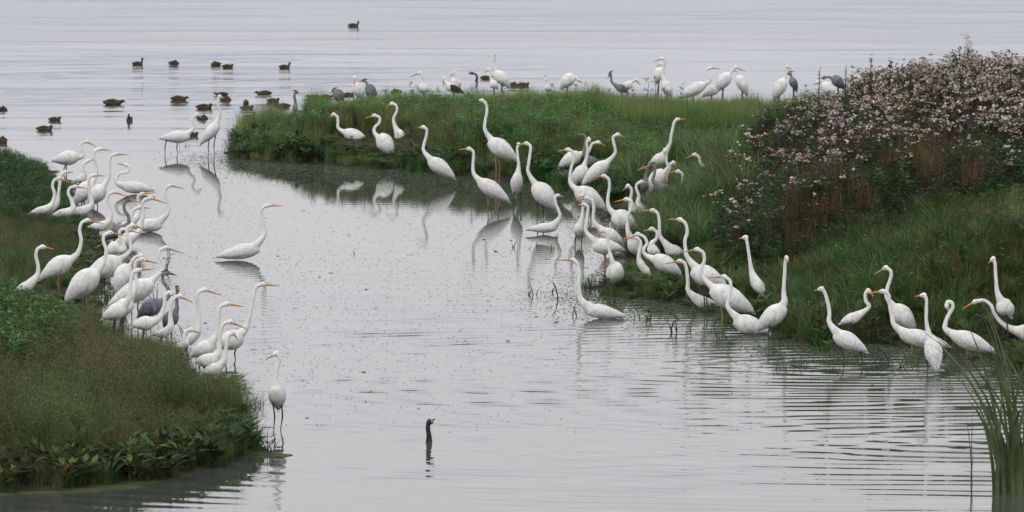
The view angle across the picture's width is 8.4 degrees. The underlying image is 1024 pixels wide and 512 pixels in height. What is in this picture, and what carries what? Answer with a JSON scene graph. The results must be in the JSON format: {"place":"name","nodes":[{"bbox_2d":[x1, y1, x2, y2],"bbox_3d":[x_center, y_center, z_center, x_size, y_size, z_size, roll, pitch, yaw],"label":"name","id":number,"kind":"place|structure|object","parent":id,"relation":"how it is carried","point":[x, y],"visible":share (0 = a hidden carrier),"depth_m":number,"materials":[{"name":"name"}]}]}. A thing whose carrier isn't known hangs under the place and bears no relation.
{"place":"outdoors","nodes":[
{"label":"outdoors","id":0,"kind":"place"},
{"bbox_2d":[118,192,155,225],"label":"great egret","id":1,"kind":"object","parent":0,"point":[137,216],"visible":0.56,"depth_m":102.26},
{"bbox_2d":[0,90,1023,491],"bbox_3d":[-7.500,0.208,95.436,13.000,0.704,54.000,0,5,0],"label":"bank","id":2,"kind":"structure","parent":0,"point":[197,470],"depth_m":76.48,"materials":[{"name":"green plant"}]},
{"bbox_2d":[17,244,54,292],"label":"great egret","id":3,"kind":"object","parent":2,"relation":"on","point":[31,282],"visible":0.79,"depth_m":92.34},
{"bbox_2d":[30,176,69,214],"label":"great egret","id":4,"kind":"object","parent":2,"relation":"on","point":[49,207],"visible":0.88,"depth_m":104.13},
{"bbox_2d":[45,170,73,214],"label":"great egret","id":5,"kind":"object","parent":2,"relation":"on","point":[57,202],"visible":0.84,"depth_m":104.38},
{"bbox_2d":[38,218,102,289],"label":"great egret","id":6,"kind":"object","parent":2,"relation":"on","point":[58,266],"visible":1,"depth_m":93.71,"materials":[{"name":"white"}]},
{"bbox_2d":[53,185,87,222],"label":"great egret","id":7,"kind":"object","parent":2,"relation":"on","point":[71,210],"visible":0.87,"depth_m":103.89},
{"bbox_2d":[51,140,95,170],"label":"great egret","id":8,"kind":"object","parent":2,"relation":"on","point":[68,157],"visible":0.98,"depth_m":114.13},
{"bbox_2d":[71,159,92,184],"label":"great egret","id":9,"kind":"object","parent":2,"relation":"on","point":[81,178],"visible":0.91,"depth_m":111.53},
{"bbox_2d":[73,173,103,219],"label":"great egret","id":10,"kind":"object","parent":2,"relation":"on","point":[84,210],"visible":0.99,"depth_m":104.13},
{"bbox_2d":[74,147,110,205],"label":"great egret","id":11,"kind":"object","parent":2,"relation":"on","point":[81,195],"visible":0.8,"depth_m":107.81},
{"bbox_2d":[65,230,124,306],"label":"great egret","id":12,"kind":"object","parent":2,"relation":"on","point":[84,281],"visible":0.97,"depth_m":91.85,"materials":[{"name":"white"}]},
{"bbox_2d":[88,152,126,206],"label":"great egret","id":13,"kind":"object","parent":2,"relation":"on","point":[98,192],"visible":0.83,"depth_m":107.55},
{"bbox_2d":[87,190,127,235],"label":"great egret","id":14,"kind":"object","parent":2,"relation":"on","point":[104,226],"visible":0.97,"depth_m":102.10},
{"bbox_2d":[90,223,147,306],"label":"great egret","id":15,"kind":"object","parent":2,"relation":"on","point":[113,263],"visible":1,"depth_m":92.23,"materials":[{"name":"white"}]},
{"bbox_2d":[105,197,138,240],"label":"grey heron","id":16,"kind":"object","parent":2,"relation":"on","point":[115,229],"visible":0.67,"depth_m":100.52,"materials":[{"name":"stone"}]},
{"bbox_2d":[107,228,138,284],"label":"great egret","id":17,"kind":"object","parent":2,"relation":"on","point":[115,247],"visible":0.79,"depth_m":95.37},
{"bbox_2d":[113,253,142,292],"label":"great egret","id":18,"kind":"object","parent":2,"relation":"on","point":[122,274],"visible":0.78,"depth_m":91.45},
{"bbox_2d":[101,268,155,336],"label":"great egret","id":19,"kind":"object","parent":2,"relation":"on","point":[119,310],"visible":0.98,"depth_m":86.62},
{"bbox_2d":[116,257,158,336],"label":"great egret","id":20,"kind":"object","parent":2,"relation":"on","point":[130,307],"visible":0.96,"depth_m":87.08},
{"bbox_2d":[116,196,166,254],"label":"great egret","id":21,"kind":"object","parent":2,"relation":"on","point":[134,236],"visible":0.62,"depth_m":99.37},
{"bbox_2d":[106,245,183,319],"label":"great egret","id":22,"kind":"object","parent":2,"relation":"on","point":[146,287],"visible":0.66,"depth_m":90.58,"materials":[{"name":"white"}]},
{"bbox_2d":[130,290,174,336],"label":"great egret","id":23,"kind":"object","parent":2,"relation":"on","point":[142,323],"visible":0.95,"depth_m":85.27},
{"bbox_2d":[136,270,177,331],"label":"grey heron","id":24,"kind":"object","parent":2,"relation":"on","point":[150,307],"visible":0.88,"depth_m":89.17,"materials":[{"name":"stone"}]},
{"bbox_2d":[162,286,180,339],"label":"grey heron","id":25,"kind":"object","parent":2,"relation":"on","point":[175,314],"visible":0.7,"depth_m":87.82,"materials":[{"name":"stone"}]},
{"bbox_2d":[151,293,192,340],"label":"great egret","id":26,"kind":"object","parent":2,"relation":"on","point":[170,325],"visible":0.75,"depth_m":86.07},
{"bbox_2d":[174,327,198,356],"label":"great egret","id":27,"kind":"object","parent":2,"relation":"on","point":[186,331],"visible":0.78,"depth_m":84.19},
{"bbox_2d":[181,287,221,352],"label":"great egret","id":28,"kind":"object","parent":2,"relation":"on","point":[192,337],"visible":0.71,"depth_m":86.42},
{"bbox_2d":[190,301,242,369],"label":"great egret","id":29,"kind":"object","parent":2,"relation":"on","point":[202,347],"visible":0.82,"depth_m":84.61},
{"bbox_2d":[193,319,245,375],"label":"great egret","id":30,"kind":"object","parent":2,"relation":"on","point":[214,357],"visible":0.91,"depth_m":83.48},
{"bbox_2d":[201,330,238,376],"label":"great egret","id":31,"kind":"object","parent":2,"relation":"on","point":[218,365],"visible":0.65,"depth_m":83.02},
{"bbox_2d":[0,61,1023,370],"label":"leafy herbs","id":32,"kind":"object","parent":2,"relation":"on","point":[64,305],"visible":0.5,"depth_m":97.43,"materials":[{"name":"green plant"}]},
{"bbox_2d":[0,102,1023,491],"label":"shore herbs","id":33,"kind":"object","parent":2,"relation":"on","point":[210,444],"visible":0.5,"depth_m":77.01,"materials":[{"name":"green plant"}]},
{"bbox_2d":[0,0,1023,511],"bbox_3d":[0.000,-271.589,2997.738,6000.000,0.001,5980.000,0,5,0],"label":"water","id":34,"kind":"structure","parent":0,"point":[714,436],"depth_m":94.15,"materials":[{"name":"grey liquid"}]},
{"bbox_2d":[0,481,165,495],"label":"algae mat","id":35,"kind":"object","parent":34,"relation":"on","point":[125,485],"visible":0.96,"depth_m":73.42,"materials":[{"name":"plant"}]},
{"bbox_2d":[114,163,154,193],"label":"great egret","id":36,"kind":"object","parent":34,"relation":"on","point":[137,187],"visible":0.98,"depth_m":110.02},
{"bbox_2d":[133,183,183,231],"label":"great egret","id":37,"kind":"object","parent":34,"relation":"on","point":[151,225],"visible":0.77,"depth_m":103.39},
{"bbox_2d":[158,113,202,153],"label":"great egret","id":38,"kind":"object","parent":34,"relation":"on","point":[177,137],"visible":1,"depth_m":118.05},
{"bbox_2d":[199,94,224,154],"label":"great egret","id":39,"kind":"object","parent":34,"relation":"on","point":[211,131],"visible":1,"depth_m":117.61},
{"bbox_2d":[215,282,276,359],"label":"great egret","id":40,"kind":"object","parent":34,"relation":"on","point":[234,343],"visible":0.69,"depth_m":85.95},
{"bbox_2d":[215,204,279,258],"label":"great egret","id":41,"kind":"object","parent":34,"relation":"on","point":[244,250],"visible":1,"depth_m":99.00,"materials":[{"name":"white"}]},
{"bbox_2d":[252,450,291,457],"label":"algae spit","id":42,"kind":"structure","parent":34,"relation":"on","point":[266,454],"depth_m":76.42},
{"bbox_2d":[265,351,285,430],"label":"great egret","id":43,"kind":"object","parent":34,"relation":"in","point":[277,395],"visible":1,"depth_m":78.62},
{"bbox_2d":[352,76,364,96],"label":"great egret","id":44,"kind":"object","parent":34,"relation":"on","point":[357,88],"visible":0.74,"depth_m":125.16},
{"bbox_2d":[359,78,376,96],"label":"grey heron","id":45,"kind":"object","parent":34,"relation":"in","point":[370,88],"visible":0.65,"depth_m":125.64,"materials":[{"name":"stone"}]},
{"bbox_2d":[411,71,429,92],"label":"great egret","id":46,"kind":"object","parent":34,"relation":"on","point":[423,86],"visible":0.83,"depth_m":125.40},
{"bbox_2d":[426,419,434,441],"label":"cormorant","id":47,"kind":"object","parent":34,"relation":"on","point":[429,422],"visible":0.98,"depth_m":77.62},
{"bbox_2d":[418,125,455,184],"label":"great egret","id":48,"kind":"object","parent":34,"relation":"on","point":[438,166],"visible":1,"depth_m":111.58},
{"bbox_2d":[107,182,798,431],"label":"floating specks","id":49,"kind":"object","parent":34,"relation":"on","point":[386,292],"visible":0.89,"depth_m":94.52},
{"bbox_2d":[459,147,509,209],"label":"great egret","id":50,"kind":"object","parent":34,"relation":"in","point":[490,188],"visible":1,"depth_m":107.09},
{"bbox_2d":[510,142,522,204],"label":"great egret","id":51,"kind":"object","parent":34,"relation":"on","point":[516,182],"visible":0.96,"depth_m":107.74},
{"bbox_2d":[516,141,557,223],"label":"great egret","id":52,"kind":"object","parent":34,"relation":"on","point":[543,193],"visible":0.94,"depth_m":104.75,"materials":[{"name":"white"}]},
{"bbox_2d":[526,193,562,232],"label":"great egret","id":53,"kind":"object","parent":34,"relation":"on","point":[552,226],"visible":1,"depth_m":103.08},
{"bbox_2d":[560,73,581,94],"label":"great egret","id":54,"kind":"object","parent":34,"relation":"in","point":[568,79],"visible":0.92,"depth_m":125.61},
{"bbox_2d":[574,193,584,244],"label":"great egret","id":55,"kind":"object","parent":34,"relation":"in","point":[579,229],"visible":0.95,"depth_m":101.31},
{"bbox_2d":[139,150,1023,397],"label":"duckweed","id":56,"kind":"object","parent":34,"relation":"on","point":[670,303],"visible":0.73,"depth_m":92.12,"materials":[{"name":"plant"}]},
{"bbox_2d":[556,147,606,217],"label":"great egret","id":57,"kind":"object","parent":34,"relation":"in","point":[592,193],"visible":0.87,"depth_m":105.70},
{"bbox_2d":[572,137,590,185],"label":"great egret","id":58,"kind":"object","parent":34,"relation":"on","point":[579,173],"visible":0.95,"depth_m":110.00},
{"bbox_2d":[557,140,605,168],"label":"great egret","id":59,"kind":"object","parent":34,"relation":"on","point":[566,158],"visible":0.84,"depth_m":112.45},
{"bbox_2d":[558,258,628,318],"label":"great egret","id":60,"kind":"object","parent":34,"relation":"on","point":[599,311],"visible":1,"depth_m":90.94,"materials":[{"name":"white"}]},
{"bbox_2d":[581,132,627,190],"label":"great egret","id":61,"kind":"object","parent":34,"relation":"on","point":[601,167],"visible":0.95,"depth_m":109.61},
{"bbox_2d":[593,228,623,289],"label":"great egret","id":62,"kind":"object","parent":34,"relation":"on","point":[614,273],"visible":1,"depth_m":94.14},
{"bbox_2d":[626,232,681,278],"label":"great egret","id":63,"kind":"object","parent":34,"relation":"on","point":[659,261],"visible":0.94,"depth_m":94.53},
{"bbox_2d":[709,274,771,333],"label":"great egret","id":64,"kind":"object","parent":34,"relation":"on","point":[745,323],"visible":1,"depth_m":89.01,"materials":[{"name":"white"}]},
{"bbox_2d":[733,69,748,98],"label":"great egret","id":65,"kind":"object","parent":34,"relation":"on","point":[741,81],"visible":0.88,"depth_m":125.98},
{"bbox_2d":[772,65,791,102],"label":"great egret","id":66,"kind":"object","parent":34,"relation":"on","point":[779,86],"visible":0.91,"depth_m":124.77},
{"bbox_2d":[787,71,797,97],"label":"grey heron","id":67,"kind":"object","parent":34,"relation":"on","point":[793,83],"visible":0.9,"depth_m":126.01,"materials":[{"name":"stone"}]},
{"bbox_2d":[814,80,834,95],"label":"great egret","id":68,"kind":"object","parent":34,"relation":"on","point":[826,86],"visible":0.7,"depth_m":124.65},
{"bbox_2d":[814,286,868,365],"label":"great egret","id":69,"kind":"object","parent":34,"relation":"on","point":[846,340],"visible":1,"depth_m":85.33,"materials":[{"name":"white"}]},
{"bbox_2d":[866,289,951,354],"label":"great egret","id":70,"kind":"object","parent":34,"relation":"on","point":[914,337],"visible":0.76,"depth_m":86.58,"materials":[{"name":"white"}]},
{"bbox_2d":[914,293,942,373],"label":"great egret","id":71,"kind":"object","parent":34,"relation":"on","point":[934,363],"visible":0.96,"depth_m":84.49,"materials":[{"name":"white"}]},
{"bbox_2d":[917,323,1023,494],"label":"reed clump","id":72,"kind":"object","parent":34,"relation":"on","point":[1006,468],"visible":1,"depth_m":73.09,"materials":[{"name":"green plant"}]},
{"bbox_2d":[969,296,1023,455],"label":"reed clump","id":73,"kind":"object","parent":34,"relation":"on","point":[1009,374],"visible":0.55,"depth_m":74.29,"materials":[{"name":"green plant"}]},
{"bbox_2d":[973,345,1022,374],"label":"grass tuft","id":74,"kind":"object","parent":34,"relation":"on","point":[1000,362],"visible":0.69,"depth_m":84.38,"materials":[{"name":"green plant"}]},
{"bbox_2d":[988,256,1013,343],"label":"great egret","id":75,"kind":"object","parent":34,"relation":"on","point":[1005,307],"visible":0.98,"depth_m":86.79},
{"bbox_2d":[0,74,1023,366],"bbox_3d":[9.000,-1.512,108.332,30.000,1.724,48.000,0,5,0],"label":"bank","id":76,"kind":"structure","parent":0,"point":[643,297],"depth_m":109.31,"materials":[{"name":"green plant"}]},
{"bbox_2d":[329,87,343,101],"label":"grey heron","id":77,"kind":"object","parent":76,"relation":"on","point":[334,91],"visible":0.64,"depth_m":123.95,"materials":[{"name":"stone"}]},
{"bbox_2d":[328,113,364,138],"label":"great egret","id":78,"kind":"object","parent":76,"relation":"on","point":[352,132],"visible":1,"depth_m":116.87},
{"bbox_2d":[364,114,394,153],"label":"great egret","id":79,"kind":"object","parent":76,"relation":"on","point":[384,143],"visible":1,"depth_m":115.62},
{"bbox_2d":[385,102,404,137],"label":"great egret","id":80,"kind":"object","parent":76,"relation":"on","point":[399,134],"visible":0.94,"depth_m":116.45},
{"bbox_2d":[441,76,463,95],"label":"white stork","id":81,"kind":"object","parent":76,"relation":"on","point":[451,87],"visible":0.87,"depth_m":125.15},
{"bbox_2d":[484,68,498,96],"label":"great egret","id":82,"kind":"object","parent":76,"relation":"on","point":[493,84],"visible":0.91,"depth_m":125.16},
{"bbox_2d":[474,99,516,181],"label":"great egret","id":83,"kind":"object","parent":76,"relation":"on","point":[500,147],"visible":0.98,"depth_m":111.83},
{"bbox_2d":[492,54,510,91],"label":"great egret","id":84,"kind":"object","parent":76,"relation":"on","point":[500,76],"visible":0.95,"depth_m":126.10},
{"bbox_2d":[1,112,1023,487],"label":"shore sedge","id":85,"kind":"object","parent":76,"relation":"on","point":[687,202],"visible":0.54,"depth_m":93.31,"materials":[{"name":"green plant"}]},
{"bbox_2d":[579,133,597,166],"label":"grey heron","id":86,"kind":"object","parent":76,"relation":"on","point":[592,160],"visible":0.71,"depth_m":112.07,"materials":[{"name":"stone"}]},
{"bbox_2d":[574,196,624,245],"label":"great egret","id":87,"kind":"object","parent":76,"relation":"on","point":[615,236],"visible":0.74,"depth_m":100.52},
{"bbox_2d":[578,203,624,266],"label":"great egret","id":88,"kind":"object","parent":76,"relation":"on","point":[599,246],"visible":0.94,"depth_m":97.87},
{"bbox_2d":[594,174,637,239],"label":"great egret","id":89,"kind":"object","parent":76,"relation":"on","point":[620,213],"visible":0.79,"depth_m":102.07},
{"bbox_2d":[607,70,627,96],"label":"grey heron","id":90,"kind":"object","parent":76,"relation":"on","point":[620,86],"visible":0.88,"depth_m":125.41,"materials":[{"name":"stone"}]},
{"bbox_2d":[612,197,642,258],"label":"great egret","id":91,"kind":"object","parent":76,"relation":"on","point":[633,245],"visible":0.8,"depth_m":98.69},
{"bbox_2d":[623,235,650,275],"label":"great egret","id":92,"kind":"object","parent":76,"relation":"on","point":[643,267],"visible":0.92,"depth_m":95.25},
{"bbox_2d":[635,180,648,212],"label":"great egret","id":93,"kind":"object","parent":76,"relation":"on","point":[637,190],"visible":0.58,"depth_m":104.89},
{"bbox_2d":[638,164,648,195],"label":"grey heron","id":94,"kind":"object","parent":76,"relation":"on","point":[643,187],"visible":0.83,"depth_m":107.65,"materials":[{"name":"stone"}]},
{"bbox_2d":[643,227,660,265],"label":"great egret","id":95,"kind":"object","parent":76,"relation":"on","point":[652,249],"visible":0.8,"depth_m":96.94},
{"bbox_2d":[640,162,668,192],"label":"grey heron","id":96,"kind":"object","parent":76,"relation":"on","point":[657,184],"visible":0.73,"depth_m":106.06,"materials":[{"name":"stone"}]},
{"bbox_2d":[646,148,669,194],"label":"great egret","id":97,"kind":"object","parent":76,"relation":"on","point":[660,178],"visible":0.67,"depth_m":107.63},
{"bbox_2d":[653,63,664,97],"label":"great egret","id":98,"kind":"object","parent":76,"relation":"on","point":[657,74],"visible":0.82,"depth_m":126.23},
{"bbox_2d":[643,208,683,254],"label":"great egret","id":99,"kind":"object","parent":76,"relation":"on","point":[669,247],"visible":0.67,"depth_m":98.25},
{"bbox_2d":[654,57,672,96],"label":"great egret","id":100,"kind":"object","parent":76,"relation":"on","point":[666,84],"visible":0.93,"depth_m":124.91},
{"bbox_2d":[647,117,685,167],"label":"great egret","id":101,"kind":"object","parent":76,"relation":"on","point":[658,157],"visible":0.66,"depth_m":112.25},
{"bbox_2d":[666,259,718,310],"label":"great egret","id":102,"kind":"object","parent":76,"relation":"on","point":[697,299],"visible":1,"depth_m":91.90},
{"bbox_2d":[667,217,726,314],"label":"great egret","id":103,"kind":"object","parent":76,"relation":"on","point":[708,272],"visible":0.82,"depth_m":91.40,"materials":[{"name":"white"}]},
{"bbox_2d":[679,66,718,98],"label":"great egret","id":104,"kind":"object","parent":76,"relation":"on","point":[696,88],"visible":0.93,"depth_m":125.02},
{"bbox_2d":[701,85,718,98],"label":"great egret","id":105,"kind":"object","parent":76,"relation":"on","point":[711,90],"visible":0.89,"depth_m":125.27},
{"bbox_2d":[681,247,755,325],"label":"great egret","id":106,"kind":"object","parent":76,"relation":"on","point":[739,301],"visible":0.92,"depth_m":89.95,"materials":[{"name":"white"}]},
{"bbox_2d":[715,65,743,100],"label":"great egret","id":107,"kind":"object","parent":76,"relation":"on","point":[723,80],"visible":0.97,"depth_m":125.25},
{"bbox_2d":[739,235,764,298],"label":"great egret","id":108,"kind":"object","parent":76,"relation":"on","point":[755,280],"visible":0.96,"depth_m":91.47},
{"bbox_2d":[755,255,788,340],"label":"great egret","id":109,"kind":"object","parent":76,"relation":"on","point":[772,315],"visible":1,"depth_m":88.22,"materials":[{"name":"white"}]},
{"bbox_2d":[813,68,821,138],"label":"seed spike plant","id":110,"kind":"object","parent":76,"relation":"on","point":[818,104],"visible":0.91,"depth_m":103.61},
{"bbox_2d":[626,53,1023,349],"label":"rusty grass","id":111,"kind":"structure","parent":76,"relation":"on","point":[927,155],"depth_m":95.83,"materials":[{"name":"brown plant"}]},
{"bbox_2d":[818,75,844,93],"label":"grey heron","id":112,"kind":"object","parent":76,"relation":"on","point":[837,81],"visible":0.91,"depth_m":125.62,"materials":[{"name":"stone"}]},
{"bbox_2d":[838,288,873,331],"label":"great egret","id":113,"kind":"object","parent":76,"relation":"on","point":[853,318],"visible":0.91,"depth_m":87.58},
{"bbox_2d":[703,46,1023,248],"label":"thistle thicket","id":114,"kind":"object","parent":76,"relation":"on","point":[881,100],"visible":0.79,"depth_m":101.38,"materials":[{"name":"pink plant"}]},
{"bbox_2d":[872,265,916,328],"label":"great egret","id":115,"kind":"object","parent":76,"relation":"on","point":[900,311],"visible":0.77,"depth_m":88.26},
{"bbox_2d":[899,58,924,100],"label":"thistle","id":116,"kind":"object","parent":76,"relation":"on","point":[910,77],"visible":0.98,"depth_m":102.84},
{"bbox_2d":[942,300,994,358],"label":"great egret","id":117,"kind":"object","parent":76,"relation":"on","point":[964,339],"visible":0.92,"depth_m":86.07,"materials":[{"name":"white"}]},
{"bbox_2d":[961,59,980,106],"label":"thistle","id":118,"kind":"object","parent":76,"relation":"on","point":[970,71],"visible":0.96,"depth_m":101.93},
{"bbox_2d":[961,299,1023,340],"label":"great egret","id":119,"kind":"object","parent":76,"relation":"on","point":[1018,331],"visible":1,"depth_m":86.88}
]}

